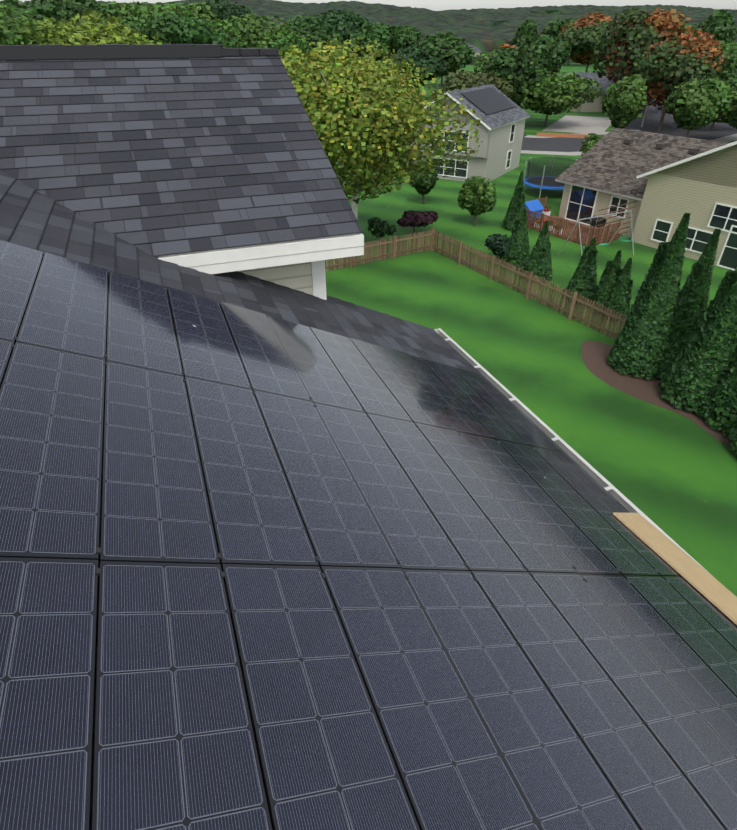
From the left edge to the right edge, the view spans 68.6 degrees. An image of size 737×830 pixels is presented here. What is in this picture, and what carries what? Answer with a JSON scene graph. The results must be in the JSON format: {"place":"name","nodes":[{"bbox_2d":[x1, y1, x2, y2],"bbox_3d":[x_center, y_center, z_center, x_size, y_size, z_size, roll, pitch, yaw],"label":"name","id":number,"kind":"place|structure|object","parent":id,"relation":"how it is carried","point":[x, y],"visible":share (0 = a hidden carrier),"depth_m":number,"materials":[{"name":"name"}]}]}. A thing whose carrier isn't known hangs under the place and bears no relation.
{"place":"outdoors","nodes":[
{"label":"outdoors","id":0,"kind":"place"},
{"bbox_2d":[0,55,362,257],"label":"cross gable shingles","id":1,"kind":"object","parent":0,"point":[162,157],"visible":0.88,"depth_m":4.63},
{"bbox_2d":[0,44,278,59],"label":"roof ridge cap","id":2,"kind":"object","parent":1,"relation":"on","point":[61,51],"visible":0.98,"depth_m":5.22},
{"bbox_2d":[0,0,736,10],"label":"sky","id":3,"kind":"structure","parent":0,"point":[435,5],"materials":[{"name":"white"}]},
{"bbox_2d":[90,0,736,65],"bbox_3d":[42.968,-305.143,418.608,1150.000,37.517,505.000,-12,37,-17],"label":"wooded hill","id":4,"kind":"structure","parent":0,"point":[485,37],"depth_m":314.72,"materials":[{"name":"green plant"}]},
{"bbox_2d":[325,62,736,596],"bbox_3d":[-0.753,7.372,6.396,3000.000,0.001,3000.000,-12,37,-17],"label":"lawn","id":5,"kind":"structure","parent":0,"point":[671,474],"depth_m":21.01,"materials":[{"name":"green plant"}]},
{"bbox_2d":[0,4,57,44],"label":"tree","id":6,"kind":"object","parent":5,"relation":"on","point":[8,30],"visible":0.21,"depth_m":58.66,"materials":[{"name":"green plant"}]},
{"bbox_2d":[0,0,130,28],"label":"tree","id":7,"kind":"object","parent":5,"relation":"on","point":[59,10],"visible":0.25,"depth_m":111.08,"materials":[{"name":"green plant"}]},
{"bbox_2d":[15,10,167,44],"bbox_3d":[-33.032,-42.791,67.085,17.935,12.014,18.444,-12,37,-17],"label":"tree","id":8,"kind":"object","parent":5,"relation":"on","point":[91,33],"visible":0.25,"depth_m":62.07,"materials":[{"name":"green plant"}]},
{"bbox_2d":[74,9,136,30],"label":"tree","id":9,"kind":"object","parent":5,"relation":"on","point":[107,17],"depth_m":106.33,"materials":[{"name":"green plant"}]},
{"bbox_2d":[96,1,188,32],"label":"tree","id":10,"kind":"object","parent":5,"relation":"on","point":[138,11],"visible":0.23,"depth_m":118.70,"materials":[{"name":"green plant"}]},
{"bbox_2d":[120,11,239,47],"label":"tree","id":11,"kind":"object","parent":5,"relation":"on","point":[181,30],"visible":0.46,"depth_m":68.34,"materials":[{"name":"green plant"}]},
{"bbox_2d":[183,1,217,28],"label":"tree","id":12,"kind":"object","parent":5,"relation":"on","point":[203,10],"visible":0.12,"depth_m":103.17,"materials":[{"name":"green plant"}]},
{"bbox_2d":[183,0,277,29],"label":"tree","id":13,"kind":"object","parent":5,"relation":"on","point":[222,10],"visible":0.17,"depth_m":129.94,"materials":[{"name":"green plant"}]},
{"bbox_2d":[206,14,310,69],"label":"tree","id":14,"kind":"object","parent":5,"relation":"on","point":[251,32],"visible":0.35,"depth_m":78.69,"materials":[{"name":"green plant"}]},
{"bbox_2d":[238,262,312,294],"bbox_3d":[-3.776,4.157,2.750,11.550,9.458,16.050,-12,37,-17],"label":"house siding","id":15,"kind":"object","parent":5,"relation":"on","point":[298,276],"depth_m":4.74,"materials":[{"name":"beige plastic"}]},
{"bbox_2d":[0,171,629,819],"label":"roof shingles","id":16,"kind":"object","parent":15,"relation":"on","point":[30,217],"visible":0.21,"depth_m":4.00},
{"bbox_2d":[158,233,363,299],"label":"roof fascia trim","id":17,"kind":"structure","parent":16,"relation":"attached to","point":[317,253],"depth_m":4.30,"materials":[{"name":"white wood"}]},
{"bbox_2d":[0,240,736,829],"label":"solar panels","id":18,"kind":"object","parent":16,"relation":"on","point":[328,580],"visible":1,"depth_m":1.78,"materials":[{"name":"grey"}]},
{"bbox_2d":[434,328,708,572],"bbox_3d":[2.782,2.213,1.498,0.126,0.121,11.560,-12,37,-17],"label":"rain gutter","id":19,"kind":"object","parent":16,"relation":"attached to","point":[609,487],"visible":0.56,"depth_m":4.32,"materials":[{"name":"metal"}]},
{"bbox_2d":[613,512,736,624],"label":"wooden plank","id":20,"kind":"object","parent":16,"relation":"on","point":[708,586],"visible":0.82,"depth_m":3.09,"materials":[{"name":"wood"}]},
{"bbox_2d":[282,13,349,74],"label":"tree","id":21,"kind":"object","parent":5,"relation":"on","point":[311,29],"visible":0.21,"depth_m":91.27,"materials":[{"name":"green plant"}]},
{"bbox_2d":[310,9,370,41],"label":"tree","id":22,"kind":"object","parent":5,"relation":"on","point":[346,24],"visible":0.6,"depth_m":190.57,"materials":[{"name":"green plant"}]},
{"bbox_2d":[279,38,482,217],"bbox_3d":[-0.379,-12.584,26.387,11.117,9.584,10.290,-12,37,-17],"label":"birch tree","id":23,"kind":"object","parent":5,"relation":"on","point":[347,104],"visible":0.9,"depth_m":23.61,"materials":[{"name":"green plant"}]},
{"bbox_2d":[367,217,396,242],"bbox_3d":[0.670,-10.376,30.353,1.757,1.386,1.316,25,42,31],"label":"dark shrub","id":24,"kind":"object","parent":5,"relation":"on","point":[380,227],"visible":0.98,"depth_m":29.98,"materials":[{"name":"green plant"}]},
{"bbox_2d":[348,22,422,65],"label":"tree","id":25,"kind":"object","parent":5,"relation":"on","point":[396,38],"visible":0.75,"depth_m":136.37,"materials":[{"name":"green plant"}]},
{"bbox_2d":[378,46,446,87],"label":"tree","id":26,"kind":"object","parent":5,"relation":"on","point":[422,58],"visible":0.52,"depth_m":91.29,"materials":[{"name":"green plant"}]},
{"bbox_2d":[397,210,438,234],"bbox_3d":[2.943,-11.328,31.764,2.190,1.315,2.788,10,36,13],"label":"purple shrub","id":27,"kind":"object","parent":5,"relation":"on","point":[413,219],"visible":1,"depth_m":31.03,"materials":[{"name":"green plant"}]},
{"bbox_2d":[409,160,438,203],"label":"tree","id":28,"kind":"object","parent":5,"relation":"on","point":[422,185],"visible":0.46,"depth_m":36.18,"materials":[{"name":"green plant"}]},
{"bbox_2d":[412,31,475,85],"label":"tree","id":29,"kind":"object","parent":5,"relation":"on","point":[456,53],"visible":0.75,"depth_m":113.62,"materials":[{"name":"green plant"}]},
{"bbox_2d":[407,84,529,181],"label":"house","id":30,"kind":"structure","parent":5,"relation":"on","point":[501,133],"depth_m":42.70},
{"bbox_2d":[430,70,514,101],"bbox_3d":[12.112,-37.829,64.953,10.298,6.363,9.547,-4,35,-5],"label":"tree","id":31,"kind":"object","parent":5,"relation":"on","point":[460,80],"visible":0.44,"depth_m":62.16,"materials":[{"name":"green plant"}]},
{"bbox_2d":[467,44,481,56],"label":"house","id":32,"kind":"structure","parent":5,"relation":"on","point":[477,50],"depth_m":208.71,"materials":[{"name":"beige"}]},
{"bbox_2d":[325,228,625,339],"bbox_3d":[2.397,-4.917,22.767,10.292,1.210,12.705,-19,40,-25],"label":"wooden fence","id":33,"kind":"object","parent":5,"relation":"on","point":[430,241],"visible":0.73,"depth_m":25.47,"materials":[{"name":"brown wood"}]},
{"bbox_2d":[457,176,496,225],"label":"tree","id":34,"kind":"object","parent":5,"relation":"on","point":[476,197],"visible":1,"depth_m":31.97,"materials":[{"name":"green plant"}]},
{"bbox_2d":[474,52,495,74],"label":"tree","id":35,"kind":"object","parent":5,"relation":"on","point":[482,61],"visible":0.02,"depth_m":79.90,"materials":[{"name":"green plant"}]},
{"bbox_2d":[481,20,507,25],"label":"tree","id":36,"kind":"object","parent":5,"relation":"on","point":[495,23],"visible":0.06,"depth_m":274.20,"materials":[{"name":"green plant"}]},
{"bbox_2d":[485,233,509,260],"bbox_3d":[6.840,-8.664,27.933,1.635,1.379,1.840,-12,37,-17],"label":"dark round shrub","id":37,"kind":"object","parent":5,"relation":"on","point":[495,242],"visible":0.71,"depth_m":27.54,"materials":[{"name":"green plant"}]},
{"bbox_2d":[488,44,515,56],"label":"tree","id":38,"kind":"object","parent":5,"relation":"on","point":[504,46],"visible":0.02,"depth_m":128.04,"materials":[{"name":"orange plant"}]},
{"bbox_2d":[502,171,525,229],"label":"arborvitae tree","id":39,"kind":"object","parent":5,"relation":"on","point":[516,207],"visible":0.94,"depth_m":31.99,"materials":[{"name":"green plant"}]},
{"bbox_2d":[483,41,546,106],"bbox_3d":[17.631,-40.240,66.072,7.314,9.015,5.985,-5,36,-8],"label":"tree","id":40,"kind":"object","parent":5,"relation":"on","point":[520,66],"visible":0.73,"depth_m":63.41,"materials":[{"name":"green plant"}]},
{"bbox_2d":[501,209,529,268],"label":"arborvitae tree","id":41,"kind":"object","parent":5,"relation":"on","point":[517,254],"visible":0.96,"depth_m":26.75,"materials":[{"name":"green plant"}]},
{"bbox_2d":[512,20,538,45],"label":"tree","id":42,"kind":"object","parent":5,"relation":"on","point":[525,32],"visible":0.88,"depth_m":206.63,"materials":[{"name":"green plant"}]},
{"bbox_2d":[521,221,552,282],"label":"arborvitae tree","id":43,"kind":"object","parent":5,"relation":"on","point":[539,262],"visible":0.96,"depth_m":25.27,"materials":[{"name":"green plant"}]},
{"bbox_2d":[530,10,564,13],"bbox_3d":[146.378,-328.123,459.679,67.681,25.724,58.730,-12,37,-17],"label":"tree","id":44,"kind":"object","parent":5,"relation":"on","point":[552,12],"visible":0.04,"depth_m":437.73,"materials":[{"name":"green plant"}]},
{"bbox_2d":[524,156,576,198],"bbox_3d":[13.364,-17.351,39.497,4.030,2.244,4.030,-12,37,-17],"label":"trampoline","id":45,"kind":"object","parent":5,"relation":"on","point":[543,172],"visible":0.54,"depth_m":38.48,"materials":[{"name":"blue plastic"}]},
{"bbox_2d":[531,29,570,74],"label":"tree","id":46,"kind":"object","parent":5,"relation":"on","point":[556,52],"visible":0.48,"depth_m":95.04,"materials":[{"name":"green plant"}]},
{"bbox_2d":[511,71,602,125],"bbox_3d":[23.094,-39.470,67.566,11.270,6.032,11.542,9,36,13],"label":"tree","id":47,"kind":"object","parent":5,"relation":"on","point":[557,92],"visible":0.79,"depth_m":64.24,"materials":[{"name":"green plant"}]},
{"bbox_2d":[545,18,575,64],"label":"tree","id":48,"kind":"object","parent":5,"relation":"on","point":[554,28],"visible":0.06,"depth_m":196.12,"materials":[{"name":"green plant"}]},
{"bbox_2d":[509,196,635,245],"bbox_3d":[12.518,-10.908,32.261,3.490,3.964,8.235,-22,41,-28],"label":"deck railing","id":49,"kind":"object","parent":5,"relation":"on","point":[569,225],"visible":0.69,"depth_m":31.03,"materials":[{"name":"brown wood"}]},
{"bbox_2d":[525,199,553,225],"bbox_3d":[10.317,-12.474,33.348,1.200,1.270,2.300,-22,41,-28],"label":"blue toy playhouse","id":50,"kind":"object","parent":49,"relation":"on","point":[535,206],"visible":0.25,"depth_m":33.23,"materials":[{"name":"blue plastic"}]},
{"bbox_2d":[527,205,564,234],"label":"planter flowers","id":51,"kind":"object","parent":49,"relation":"on","point":[546,211],"visible":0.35,"depth_m":32.97,"materials":[{"name":"white plant"}]},
{"bbox_2d":[585,215,605,237],"bbox_3d":[13.166,-11.029,31.455,0.500,1.090,1.050,-22,41,-28],"label":"barbecue grill","id":52,"kind":"object","parent":49,"relation":"on","point":[593,222],"visible":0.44,"depth_m":31.07,"materials":[{"name":"black metal"}]},
{"bbox_2d":[565,238,597,304],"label":"arborvitae tree","id":53,"kind":"object","parent":5,"relation":"on","point":[583,281],"visible":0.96,"depth_m":23.15,"materials":[{"name":"green plant"}]},
{"bbox_2d":[556,12,616,71],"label":"tree","id":54,"kind":"object","parent":5,"relation":"on","point":[583,33],"visible":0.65,"depth_m":136.35,"materials":[{"name":"green plant"}]},
{"bbox_2d":[567,72,612,111],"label":"house","id":55,"kind":"structure","parent":5,"relation":"on","point":[604,82],"depth_m":82.09,"materials":[{"name":"beige"}]},
{"bbox_2d":[579,133,604,155],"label":"tree","id":56,"kind":"object","parent":5,"relation":"on","point":[594,138],"visible":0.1,"depth_m":41.36,"materials":[{"name":"green plant"}]},
{"bbox_2d":[557,210,633,255],"bbox_3d":[12.189,-9.420,28.363,3.750,2.134,1.840,-17,38,-22],"label":"swing set","id":57,"kind":"object","parent":5,"relation":"on","point":[602,244],"visible":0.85,"depth_m":28.27,"materials":[{"name":"metal"}]},
{"bbox_2d":[588,250,622,312],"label":"arborvitae tree","id":58,"kind":"object","parent":5,"relation":"on","point":[608,279],"visible":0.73,"depth_m":22.18,"materials":[{"name":"green plant"}]},
{"bbox_2d":[602,258,632,320],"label":"arborvitae tree","id":59,"kind":"object","parent":5,"relation":"on","point":[619,299],"visible":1,"depth_m":21.85,"materials":[{"name":"green plant"}]},
{"bbox_2d":[618,235,630,241],"bbox_3d":[14.970,-10.155,31.138,1.177,0.088,1.003,-12,37,-17],"label":"garden hose","id":60,"kind":"object","parent":5,"relation":"on","point":[626,236],"visible":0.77,"depth_m":31.12,"materials":[{"name":"green rubber"}]},
{"bbox_2d":[601,74,647,128],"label":"tree","id":61,"kind":"object","parent":5,"relation":"on","point":[627,96],"visible":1,"depth_m":55.29,"materials":[{"name":"green plant"}]},
{"bbox_2d":[589,6,693,86],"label":"tree","id":62,"kind":"object","parent":5,"relation":"on","point":[632,35],"visible":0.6,"depth_m":67.53,"materials":[{"name":"green plant"}]},
{"bbox_2d":[555,128,736,270],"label":"tan house","id":63,"kind":"structure","parent":5,"relation":"on","point":[665,182],"depth_m":30.00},
{"bbox_2d":[581,340,735,449],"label":"mulch bed","id":64,"kind":"object","parent":5,"relation":"on","point":[594,357],"visible":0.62,"depth_m":18.36,"materials":[{"name":"soil"}]},
{"bbox_2d":[606,213,690,379],"bbox_3d":[9.571,-3.886,17.755,2.091,5.321,2.059,-12,37,-17],"label":"arborvitae tree","id":65,"kind":"object","parent":64,"relation":"on","point":[640,343],"visible":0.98,"depth_m":17.68,"materials":[{"name":"green plant"}]},
{"bbox_2d":[646,228,720,378],"bbox_3d":[10.467,-3.556,17.597,1.790,4.946,1.810,-12,37,-17],"label":"arborvitae tree","id":66,"kind":"object","parent":64,"relation":"on","point":[692,302],"visible":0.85,"depth_m":17.19,"materials":[{"name":"green plant"}]},
{"bbox_2d":[657,267,736,414],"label":"arborvitae tree","id":67,"kind":"object","parent":64,"relation":"on","point":[699,364],"visible":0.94,"depth_m":16.13,"materials":[{"name":"green plant"}]},
{"bbox_2d":[698,353,736,434],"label":"arborvitae tree","id":68,"kind":"object","parent":64,"relation":"on","point":[720,408],"visible":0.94,"depth_m":15.85,"materials":[{"name":"green plant"}]},
{"bbox_2d":[723,422,736,453],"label":"arborvitae tree","id":69,"kind":"object","parent":64,"relation":"on","point":[732,435],"visible":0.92,"depth_m":15.23,"materials":[{"name":"green plant"}]},
{"bbox_2d":[632,29,736,130],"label":"tree","id":70,"kind":"object","parent":5,"relation":"on","point":[666,67],"visible":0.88,"depth_m":60.04,"materials":[{"name":"green plant"}]},
{"bbox_2d":[681,22,699,28],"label":"tree","id":71,"kind":"object","parent":5,"relation":"on","point":[686,24],"depth_m":197.87,"materials":[{"name":"green plant"}]},
{"bbox_2d":[664,77,732,136],"bbox_3d":[34.300,-31.710,56.468,6.113,6.146,6.614,8,36,11],"label":"tree","id":72,"kind":"object","parent":5,"relation":"on","point":[694,103],"visible":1,"depth_m":54.73,"materials":[{"name":"green plant"}]},
{"bbox_2d":[697,9,736,43],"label":"tree","id":73,"kind":"object","parent":5,"relation":"on","point":[718,24],"visible":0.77,"depth_m":147.08,"materials":[{"name":"green plant"}]},
{"bbox_2d":[711,89,736,128],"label":"tree","id":74,"kind":"object","parent":5,"relation":"on","point":[728,116],"visible":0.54,"depth_m":56.40,"materials":[{"name":"green plant"}]},
{"bbox_2d":[720,41,736,70],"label":"tree","id":75,"kind":"object","parent":5,"relation":"on","point":[731,45],"visible":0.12,"depth_m":114.89,"materials":[{"name":"green plant"}]},
{"bbox_2d":[398,99,736,155],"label":"street","id":76,"kind":"structure","parent":0,"point":[581,127],"depth_m":65.78,"materials":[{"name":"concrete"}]},
{"bbox_2d":[641,106,647,126],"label":"trunk","id":77,"kind":"object","parent":76,"relation":"on","point":[644,116],"visible":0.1,"depth_m":68.60,"materials":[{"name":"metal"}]},
{"bbox_2d":[628,16,702,114],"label":"tree","id":78,"kind":"object","parent":76,"relation":"on","point":[698,35],"depth_m":72.47,"materials":[{"name":"orange plant"}]},
{"bbox_2d":[710,70,736,130],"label":"tree","id":79,"kind":"object","parent":76,"relation":"on","point":[731,78],"visible":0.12,"depth_m":62.27,"materials":[{"name":"green plant"}]}
]}

